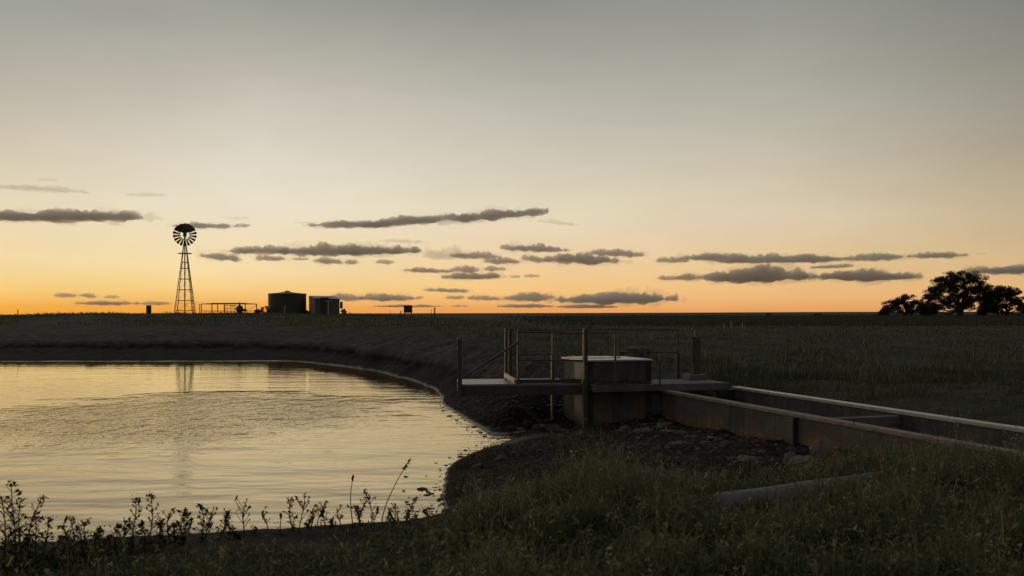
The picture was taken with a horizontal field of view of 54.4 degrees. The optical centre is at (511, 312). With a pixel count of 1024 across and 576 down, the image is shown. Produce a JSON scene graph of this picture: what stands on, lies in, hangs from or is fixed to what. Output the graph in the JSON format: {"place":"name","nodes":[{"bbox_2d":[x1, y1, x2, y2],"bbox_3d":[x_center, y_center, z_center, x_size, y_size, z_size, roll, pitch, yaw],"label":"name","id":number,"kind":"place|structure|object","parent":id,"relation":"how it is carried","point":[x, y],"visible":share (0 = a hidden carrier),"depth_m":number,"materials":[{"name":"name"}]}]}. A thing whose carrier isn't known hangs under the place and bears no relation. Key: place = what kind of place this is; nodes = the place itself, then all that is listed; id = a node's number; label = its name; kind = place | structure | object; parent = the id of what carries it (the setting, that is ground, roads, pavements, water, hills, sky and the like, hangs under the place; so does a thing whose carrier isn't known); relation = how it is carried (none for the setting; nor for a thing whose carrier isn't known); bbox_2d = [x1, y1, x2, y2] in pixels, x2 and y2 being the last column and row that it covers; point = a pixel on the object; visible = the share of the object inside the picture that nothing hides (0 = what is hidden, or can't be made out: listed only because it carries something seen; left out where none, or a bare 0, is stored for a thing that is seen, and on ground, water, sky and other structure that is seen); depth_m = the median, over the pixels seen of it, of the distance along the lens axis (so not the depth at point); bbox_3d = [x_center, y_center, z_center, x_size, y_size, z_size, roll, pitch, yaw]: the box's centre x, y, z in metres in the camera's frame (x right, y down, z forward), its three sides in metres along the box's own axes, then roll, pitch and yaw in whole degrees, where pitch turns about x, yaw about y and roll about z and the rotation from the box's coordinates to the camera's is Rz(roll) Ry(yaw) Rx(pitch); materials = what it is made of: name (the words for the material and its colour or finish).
{"place":"outdoors","nodes":[
{"label":"outdoors","id":0,"kind":"place"},
{"bbox_2d":[0,361,562,543],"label":"water","id":1,"kind":"structure","parent":0,"point":[101,443],"depth_m":18.50,"materials":[{"name":"liquid"}]},
{"bbox_2d":[402,387,532,515],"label":"shore clods","id":2,"kind":"object","parent":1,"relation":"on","point":[429,493],"visible":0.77,"depth_m":13.63,"materials":[{"name":"soil"}]},
{"bbox_2d":[0,409,1023,575],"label":"foreground grass","id":3,"kind":"structure","parent":0,"point":[935,514],"depth_m":7.50,"materials":[{"name":"green plant"}]},
{"bbox_2d":[0,312,1023,575],"bbox_3d":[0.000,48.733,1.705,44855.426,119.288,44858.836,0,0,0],"label":"ground","id":4,"kind":"structure","parent":0,"point":[418,352],"depth_m":36.82,"materials":[{"name":"soil"}]},
{"bbox_2d":[3,563,10,572],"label":"weed","id":5,"kind":"object","parent":4,"relation":"on","point":[5,568],"visible":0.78,"depth_m":6.64,"materials":[{"name":"green plant"}]},
{"bbox_2d":[0,494,22,575],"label":"weed","id":6,"kind":"object","parent":4,"relation":"on","point":[4,542],"visible":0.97,"depth_m":6.61,"materials":[{"name":"green plant"}]},
{"bbox_2d":[1,480,30,575],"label":"weed","id":7,"kind":"object","parent":4,"relation":"on","point":[12,520],"visible":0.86,"depth_m":6.70,"materials":[{"name":"green plant"}]},
{"bbox_2d":[6,493,29,559],"bbox_3d":[-3.416,1.524,6.892,0.148,0.552,0.163,0,0,-33],"label":"weed","id":8,"kind":"object","parent":4,"relation":"on","point":[18,538],"visible":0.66,"depth_m":6.89,"materials":[{"name":"green plant"}]},
{"bbox_2d":[6,547,29,573],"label":"weed","id":9,"kind":"object","parent":4,"relation":"on","point":[15,553],"visible":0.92,"depth_m":6.63,"materials":[{"name":"green plant"}]},
{"bbox_2d":[19,534,40,575],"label":"weed","id":10,"kind":"object","parent":4,"relation":"on","point":[29,557],"visible":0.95,"depth_m":6.61,"materials":[{"name":"green plant"}]},
{"bbox_2d":[13,494,48,560],"bbox_3d":[-3.323,1.530,6.906,0.242,0.543,0.132,0,0,0],"label":"weed","id":11,"kind":"object","parent":4,"relation":"on","point":[40,502],"visible":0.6,"depth_m":6.89,"materials":[{"name":"green plant"}]},
{"bbox_2d":[23,511,47,575],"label":"weed","id":12,"kind":"object","parent":4,"relation":"on","point":[35,517],"visible":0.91,"depth_m":6.69,"materials":[{"name":"green plant"}]},
{"bbox_2d":[37,515,56,554],"bbox_3d":[-3.324,1.622,7.086,0.129,0.352,0.137,0,0,0],"label":"weed","id":13,"kind":"object","parent":4,"relation":"on","point":[47,530],"visible":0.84,"depth_m":7.10,"materials":[{"name":"green plant"}]},
{"bbox_2d":[45,534,66,566],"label":"weed","id":14,"kind":"object","parent":4,"relation":"on","point":[54,548],"visible":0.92,"depth_m":6.87,"materials":[{"name":"green plant"}]},
{"bbox_2d":[55,521,72,558],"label":"weed","id":15,"kind":"object","parent":4,"relation":"on","point":[65,533],"visible":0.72,"depth_m":7.20,"materials":[{"name":"green plant"}]},
{"bbox_2d":[61,537,74,561],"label":"weed","id":16,"kind":"object","parent":4,"relation":"on","point":[67,538],"visible":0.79,"depth_m":7.09,"materials":[{"name":"green plant"}]},
{"bbox_2d":[64,516,80,554],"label":"weed","id":17,"kind":"object","parent":4,"relation":"on","point":[72,523],"visible":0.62,"depth_m":7.30,"materials":[{"name":"green plant"}]},
{"bbox_2d":[71,519,88,563],"bbox_3d":[-3.074,1.641,7.063,0.147,0.342,0.108,0,0,-42],"label":"weed","id":18,"kind":"object","parent":4,"relation":"on","point":[77,528],"visible":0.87,"depth_m":7.07,"materials":[{"name":"green plant"}]},
{"bbox_2d":[79,545,89,565],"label":"weed","id":19,"kind":"object","parent":4,"relation":"on","point":[83,550],"visible":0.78,"depth_m":6.98,"materials":[{"name":"green plant"}]},
{"bbox_2d":[78,518,92,555],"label":"weed","id":20,"kind":"object","parent":4,"relation":"on","point":[81,528],"visible":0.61,"depth_m":7.29,"materials":[{"name":"green plant"}]},
{"bbox_2d":[86,527,102,551],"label":"weed","id":21,"kind":"object","parent":4,"relation":"on","point":[94,536],"visible":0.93,"depth_m":7.26,"materials":[{"name":"green plant"}]},
{"bbox_2d":[96,525,106,548],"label":"weed","id":22,"kind":"object","parent":4,"relation":"on","point":[101,535],"visible":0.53,"depth_m":7.39,"materials":[{"name":"green plant"}]},
{"bbox_2d":[101,534,113,556],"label":"weed","id":23,"kind":"object","parent":4,"relation":"on","point":[109,537],"visible":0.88,"depth_m":7.17,"materials":[{"name":"green plant"}]},
{"bbox_2d":[107,522,125,553],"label":"weed","id":24,"kind":"object","parent":4,"relation":"on","point":[118,526],"visible":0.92,"depth_m":7.39,"materials":[{"name":"green plant"}]},
{"bbox_2d":[120,518,132,551],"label":"weed","id":25,"kind":"object","parent":4,"relation":"on","point":[129,525],"visible":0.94,"depth_m":7.47,"materials":[{"name":"green plant"}]},
{"bbox_2d":[125,536,135,554],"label":"weed","id":26,"kind":"object","parent":4,"relation":"on","point":[131,547],"visible":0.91,"depth_m":7.42,"materials":[{"name":"green plant"}]},
{"bbox_2d":[123,494,141,552],"bbox_3d":[-2.864,1.605,7.494,0.184,0.466,0.125,0,0,0],"label":"weed","id":27,"kind":"object","parent":4,"relation":"on","point":[136,499],"visible":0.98,"depth_m":7.49,"materials":[{"name":"green plant"}]},
{"bbox_2d":[136,519,152,550],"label":"weed","id":28,"kind":"object","parent":4,"relation":"on","point":[141,524],"visible":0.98,"depth_m":7.50,"materials":[{"name":"green plant"}]},
{"bbox_2d":[146,305,151,313],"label":"steel drum","id":29,"kind":"object","parent":4,"relation":"on","point":[148,308],"visible":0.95,"depth_m":99.80,"materials":[{"name":"paint"}]},
{"bbox_2d":[141,491,159,548],"bbox_3d":[-2.760,1.604,7.612,0.150,0.477,0.140,0,0,-14],"label":"weed","id":30,"kind":"object","parent":4,"relation":"on","point":[150,496],"visible":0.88,"depth_m":7.60,"materials":[{"name":"green plant"}]},
{"bbox_2d":[152,519,165,551],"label":"weed","id":31,"kind":"object","parent":4,"relation":"on","point":[161,522],"visible":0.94,"depth_m":7.51,"materials":[{"name":"green plant"}]},
{"bbox_2d":[155,516,170,546],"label":"weed","id":32,"kind":"object","parent":4,"relation":"on","point":[167,530],"visible":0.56,"depth_m":7.70,"materials":[{"name":"green plant"}]},
{"bbox_2d":[162,508,174,543],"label":"weed","id":33,"kind":"object","parent":4,"relation":"on","point":[169,517],"visible":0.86,"depth_m":7.79,"materials":[{"name":"green plant"}]},
{"bbox_2d":[168,520,179,544],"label":"weed","id":34,"kind":"object","parent":4,"relation":"on","point":[173,533],"visible":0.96,"depth_m":7.74,"materials":[{"name":"green plant"}]},
{"bbox_2d":[173,507,189,542],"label":"weed","id":35,"kind":"object","parent":4,"relation":"on","point":[179,522],"visible":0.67,"depth_m":7.79,"materials":[{"name":"green plant"}]},
{"bbox_2d":[176,509,192,545],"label":"weed","id":36,"kind":"object","parent":4,"relation":"on","point":[187,514],"visible":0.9,"depth_m":7.71,"materials":[{"name":"green plant"}]},
{"bbox_2d":[173,223,196,312],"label":"windmill","id":37,"kind":"object","parent":4,"relation":"on","point":[184,228],"visible":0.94,"depth_m":106.70,"materials":[{"name":"metal"}]},
{"bbox_2d":[183,516,194,540],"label":"weed","id":38,"kind":"object","parent":4,"relation":"on","point":[190,522],"visible":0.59,"depth_m":7.89,"materials":[{"name":"green plant"}]},
{"bbox_2d":[192,503,211,542],"bbox_3d":[-2.449,1.684,7.893,0.134,0.345,0.120,0,0,26],"label":"weed","id":39,"kind":"object","parent":4,"relation":"on","point":[202,509],"visible":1,"depth_m":7.90,"materials":[{"name":"green plant"}]},
{"bbox_2d":[203,506,217,540],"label":"weed","id":40,"kind":"object","parent":4,"relation":"on","point":[210,517],"visible":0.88,"depth_m":8.01,"materials":[{"name":"green plant"}]},
{"bbox_2d":[215,508,231,539],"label":"weed","id":41,"kind":"object","parent":4,"relation":"on","point":[225,524],"visible":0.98,"depth_m":8.07,"materials":[{"name":"green plant"}]},
{"bbox_2d":[199,303,256,313],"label":"pipe yard","id":42,"kind":"structure","parent":4,"relation":"on","point":[224,306],"depth_m":97.97,"materials":[{"name":"metal"}]},
{"bbox_2d":[223,511,237,538],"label":"weed","id":43,"kind":"object","parent":4,"relation":"on","point":[232,526],"visible":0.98,"depth_m":8.10,"materials":[{"name":"green plant"}]},
{"bbox_2d":[227,526,242,539],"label":"weed","id":44,"kind":"object","parent":4,"relation":"on","point":[237,535],"visible":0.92,"depth_m":8.07,"materials":[{"name":"green plant"}]},
{"bbox_2d":[235,302,246,312],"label":"pump","id":45,"kind":"object","parent":4,"relation":"on","point":[239,308],"visible":0.84,"depth_m":99.81,"materials":[{"name":"paint"}]},
{"bbox_2d":[235,495,250,537],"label":"weed","id":46,"kind":"object","parent":4,"relation":"on","point":[243,514],"visible":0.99,"depth_m":8.09,"materials":[{"name":"green plant"}]},
{"bbox_2d":[249,524,257,536],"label":"weed","id":47,"kind":"object","parent":4,"relation":"on","point":[255,529],"visible":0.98,"depth_m":8.19,"materials":[{"name":"green plant"}]},
{"bbox_2d":[0,311,511,331],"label":"bank grass","id":48,"kind":"structure","parent":4,"relation":"on","point":[425,319],"depth_m":81.97,"materials":[{"name":"green plant"}]},
{"bbox_2d":[261,506,269,529],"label":"weed","id":49,"kind":"object","parent":4,"relation":"on","point":[263,515],"visible":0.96,"depth_m":8.48,"materials":[{"name":"green plant"}]},
{"bbox_2d":[260,306,270,312],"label":"bush","id":50,"kind":"object","parent":4,"relation":"on","point":[266,308],"visible":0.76,"depth_m":101.82,"materials":[{"name":"green plant"}]},
{"bbox_2d":[279,513,282,535],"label":"weed","id":51,"kind":"object","parent":4,"relation":"on","point":[281,515],"visible":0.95,"depth_m":8.29,"materials":[{"name":"green plant"}]},
{"bbox_2d":[268,291,305,313],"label":"water tank","id":52,"kind":"object","parent":4,"relation":"on","point":[285,302],"visible":0.9,"depth_m":102.33,"materials":[{"name":"metal"}]},
{"bbox_2d":[282,497,297,530],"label":"weed","id":53,"kind":"object","parent":4,"relation":"on","point":[290,516],"visible":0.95,"depth_m":8.55,"materials":[{"name":"green plant"}]},
{"bbox_2d":[295,493,310,532],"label":"weed","id":54,"kind":"object","parent":4,"relation":"on","point":[301,502],"visible":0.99,"depth_m":8.40,"materials":[{"name":"green plant"}]},
{"bbox_2d":[304,516,314,529],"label":"weed","id":55,"kind":"object","parent":4,"relation":"on","point":[307,524],"visible":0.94,"depth_m":8.58,"materials":[{"name":"green plant"}]},
{"bbox_2d":[309,504,318,530],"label":"weed","id":56,"kind":"object","parent":4,"relation":"on","point":[313,514],"visible":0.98,"depth_m":8.51,"materials":[{"name":"green plant"}]},
{"bbox_2d":[315,501,328,526],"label":"weed","id":57,"kind":"object","parent":4,"relation":"on","point":[320,513],"visible":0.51,"depth_m":8.85,"materials":[{"name":"green plant"}]},
{"bbox_2d":[318,503,327,529],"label":"weed","id":58,"kind":"object","parent":4,"relation":"on","point":[321,511],"visible":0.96,"depth_m":8.60,"materials":[{"name":"green plant"}]},
{"bbox_2d":[309,296,342,313],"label":"shed","id":59,"kind":"structure","parent":4,"relation":"on","point":[326,304],"depth_m":102.00,"materials":[{"name":"paint"}]},
{"bbox_2d":[320,297,328,313],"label":"door","id":60,"kind":"structure","parent":59,"relation":"in","point":[324,300],"depth_m":101.92,"materials":[{"name":"paint"}]},
{"bbox_2d":[325,516,334,527],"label":"weed","id":61,"kind":"object","parent":4,"relation":"on","point":[331,521],"visible":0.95,"depth_m":8.86,"materials":[{"name":"green plant"}]},
{"bbox_2d":[335,504,343,528],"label":"weed","id":62,"kind":"object","parent":4,"relation":"on","point":[339,516],"visible":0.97,"depth_m":8.69,"materials":[{"name":"green plant"}]},
{"bbox_2d":[350,474,354,527],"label":"weed","id":63,"kind":"object","parent":4,"relation":"on","point":[353,476],"visible":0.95,"depth_m":8.79,"materials":[{"name":"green plant"}]},
{"bbox_2d":[346,504,364,523],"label":"weed","id":64,"kind":"object","parent":4,"relation":"on","point":[355,507],"visible":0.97,"depth_m":8.94,"materials":[{"name":"green plant"}]},
{"bbox_2d":[353,498,367,522],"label":"weed","id":65,"kind":"object","parent":4,"relation":"on","point":[364,503],"visible":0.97,"depth_m":8.99,"materials":[{"name":"green plant"}]},
{"bbox_2d":[363,489,375,522],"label":"weed","id":66,"kind":"object","parent":4,"relation":"on","point":[367,497],"visible":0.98,"depth_m":9.22,"materials":[{"name":"green plant"}]},
{"bbox_2d":[370,506,378,522],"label":"weed","id":67,"kind":"object","parent":4,"relation":"on","point":[377,511],"visible":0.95,"depth_m":9.09,"materials":[{"name":"green plant"}]},
{"bbox_2d":[385,507,395,522],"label":"weed","id":68,"kind":"object","parent":4,"relation":"on","point":[390,515],"visible":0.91,"depth_m":9.24,"materials":[{"name":"green plant"}]},
{"bbox_2d":[391,503,399,519],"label":"weed","id":69,"kind":"object","parent":4,"relation":"on","point":[395,511],"visible":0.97,"depth_m":9.31,"materials":[{"name":"green plant"}]},
{"bbox_2d":[381,459,410,522],"bbox_3d":[-1.070,1.659,9.198,0.281,0.637,0.034,0,0,-7],"label":"weed","id":70,"kind":"object","parent":4,"relation":"on","point":[404,467],"visible":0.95,"depth_m":9.20,"materials":[{"name":"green plant"}]},
{"bbox_2d":[403,305,412,316],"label":"control box","id":71,"kind":"object","parent":4,"relation":"on","point":[407,308],"visible":0.93,"depth_m":95.83,"materials":[{"name":"paint"}]},
{"bbox_2d":[404,497,419,521],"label":"weed","id":72,"kind":"object","parent":4,"relation":"on","point":[408,511],"visible":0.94,"depth_m":9.29,"materials":[{"name":"green plant"}]},
{"bbox_2d":[457,328,679,419],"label":"walkway","id":73,"kind":"structure","parent":4,"relation":"on","point":[509,384],"depth_m":19.99,"materials":[{"name":"metal"}]},
{"bbox_2d":[457,335,462,397],"bbox_3d":[-1.030,1.067,19.680,0.116,1.246,0.113,0,0,0],"label":"level post","id":74,"kind":"object","parent":73,"relation":"attached to","point":[459,339],"visible":1,"depth_m":19.64,"materials":[{"name":"metal"}]},
{"bbox_2d":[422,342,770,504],"bbox_3d":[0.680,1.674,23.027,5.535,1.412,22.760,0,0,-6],"label":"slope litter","id":75,"kind":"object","parent":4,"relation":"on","point":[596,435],"visible":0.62,"depth_m":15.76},
{"bbox_2d":[620,345,651,357],"bbox_3d":[3.653,1.257,29.507,1.034,0.554,0.744,0,0,-9],"label":"rock","id":76,"kind":"object","parent":4,"relation":"on","point":[641,348],"visible":0.49,"depth_m":29.25,"materials":[{"name":"grey stone"}]},
{"bbox_2d":[561,328,729,427],"bbox_3d":[2.824,1.659,21.054,3.330,2.681,1.865,0,0,-16],"label":"gate chamber","id":77,"kind":"object","parent":4,"relation":"on","point":[592,403],"visible":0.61,"depth_m":20.32,"materials":[{"name":"grey concrete"}]},
{"bbox_2d":[594,380,650,384],"bbox_3d":[2.229,1.416,20.076,1.150,0.058,0.240,0,0,-16],"label":"steel grate","id":78,"kind":"object","parent":77,"relation":"on","point":[622,382],"visible":1,"depth_m":20.00,"materials":[{"name":"metal"}]},
{"bbox_2d":[682,328,706,379],"bbox_3d":[4.021,0.915,21.900,0.420,1.130,0.400,0,0,-16],"label":"timber post","id":79,"kind":"object","parent":77,"relation":"on","point":[695,374],"visible":1,"depth_m":21.82,"materials":[{"name":"wood"}]},
{"bbox_2d":[450,353,879,498],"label":"mud clods","id":80,"kind":"object","parent":4,"relation":"on","point":[526,422],"visible":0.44,"depth_m":18.90,"materials":[{"name":"brown soil"}]},
{"bbox_2d":[620,418,775,448],"bbox_3d":[2.748,2.198,17.853,1.790,0.272,5.280,0,0,-18],"label":"rubble","id":81,"kind":"object","parent":4,"relation":"on","point":[667,430],"visible":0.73,"depth_m":17.98,"materials":[{"name":"grey stone"}]},
{"bbox_2d":[435,320,1023,425],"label":"pasture grass","id":82,"kind":"structure","parent":4,"relation":"on","point":[902,377],"depth_m":28.23,"materials":[{"name":"green plant"}]},
{"bbox_2d":[733,455,766,463],"bbox_3d":[3.300,2.047,13.598,0.549,0.184,0.359,0,0,16],"label":"rock","id":83,"kind":"object","parent":4,"relation":"on","point":[743,457],"visible":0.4,"depth_m":13.54,"materials":[{"name":"grey stone"}]},
{"bbox_2d":[495,314,1023,325],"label":"crop","id":84,"kind":"object","parent":4,"relation":"on","point":[847,320],"visible":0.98,"depth_m":105.70,"materials":[{"name":"green plant"}]},
{"bbox_2d":[761,467,775,473],"bbox_3d":[3.156,1.979,12.298,0.208,0.133,0.236,0,0,0],"label":"rock","id":85,"kind":"object","parent":4,"relation":"on","point":[766,469],"visible":0.42,"depth_m":12.26,"materials":[{"name":"grey stone"}]},
{"bbox_2d":[783,451,795,461],"bbox_3d":[3.761,1.995,13.398,0.227,0.254,0.219,0,0,29],"label":"rock","id":86,"kind":"object","parent":4,"relation":"on","point":[788,456],"visible":0.39,"depth_m":13.35,"materials":[{"name":"grey stone"}]},
{"bbox_2d":[700,470,889,512],"bbox_3d":[3.088,1.837,10.075,3.010,0.288,0.280,0,0,-33],"label":"concrete pipe","id":87,"kind":"object","parent":4,"relation":"on","point":[739,496],"visible":0.27,"depth_m":9.53,"materials":[{"name":"grey concrete"}]},
{"bbox_2d":[787,455,820,470],"bbox_3d":[3.638,1.890,12.383,0.375,0.202,0.637,0,0,-8],"label":"rock","id":88,"kind":"object","parent":4,"relation":"on","point":[802,459],"visible":0.41,"depth_m":12.30,"materials":[{"name":"grey stone"}]},
{"bbox_2d":[809,438,835,463],"bbox_3d":[4.024,1.870,12.911,0.351,0.502,0.388,0,0,8],"label":"rock","id":89,"kind":"object","parent":4,"relation":"on","point":[823,444],"visible":0.44,"depth_m":12.79,"materials":[{"name":"grey stone"}]},
{"bbox_2d":[659,386,1023,460],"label":"concrete channel","id":90,"kind":"object","parent":4,"relation":"on","point":[792,419],"visible":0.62,"depth_m":16.17,"materials":[{"name":"concrete"}]},
{"bbox_2d":[877,293,930,314],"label":"tree","id":91,"kind":"object","parent":4,"relation":"on","point":[895,307],"visible":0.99,"depth_m":184.95,"materials":[{"name":"green plant"}]},
{"bbox_2d":[793,439,1023,486],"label":"dry weed stems","id":92,"kind":"object","parent":4,"relation":"on","point":[800,472],"visible":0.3,"depth_m":11.05,"materials":[{"name":"plant"}]},
{"bbox_2d":[919,270,999,315],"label":"tree","id":93,"kind":"object","parent":4,"relation":"on","point":[955,297],"visible":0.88,"depth_m":188.57,"materials":[{"name":"green plant"}]},
{"bbox_2d":[976,285,1023,315],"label":"tree","id":94,"kind":"object","parent":4,"relation":"on","point":[1000,293],"visible":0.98,"depth_m":186.99,"materials":[{"name":"green plant"}]},
{"bbox_2d":[0,0,1023,314],"label":"sky","id":95,"kind":"structure","parent":0,"point":[374,156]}
]}

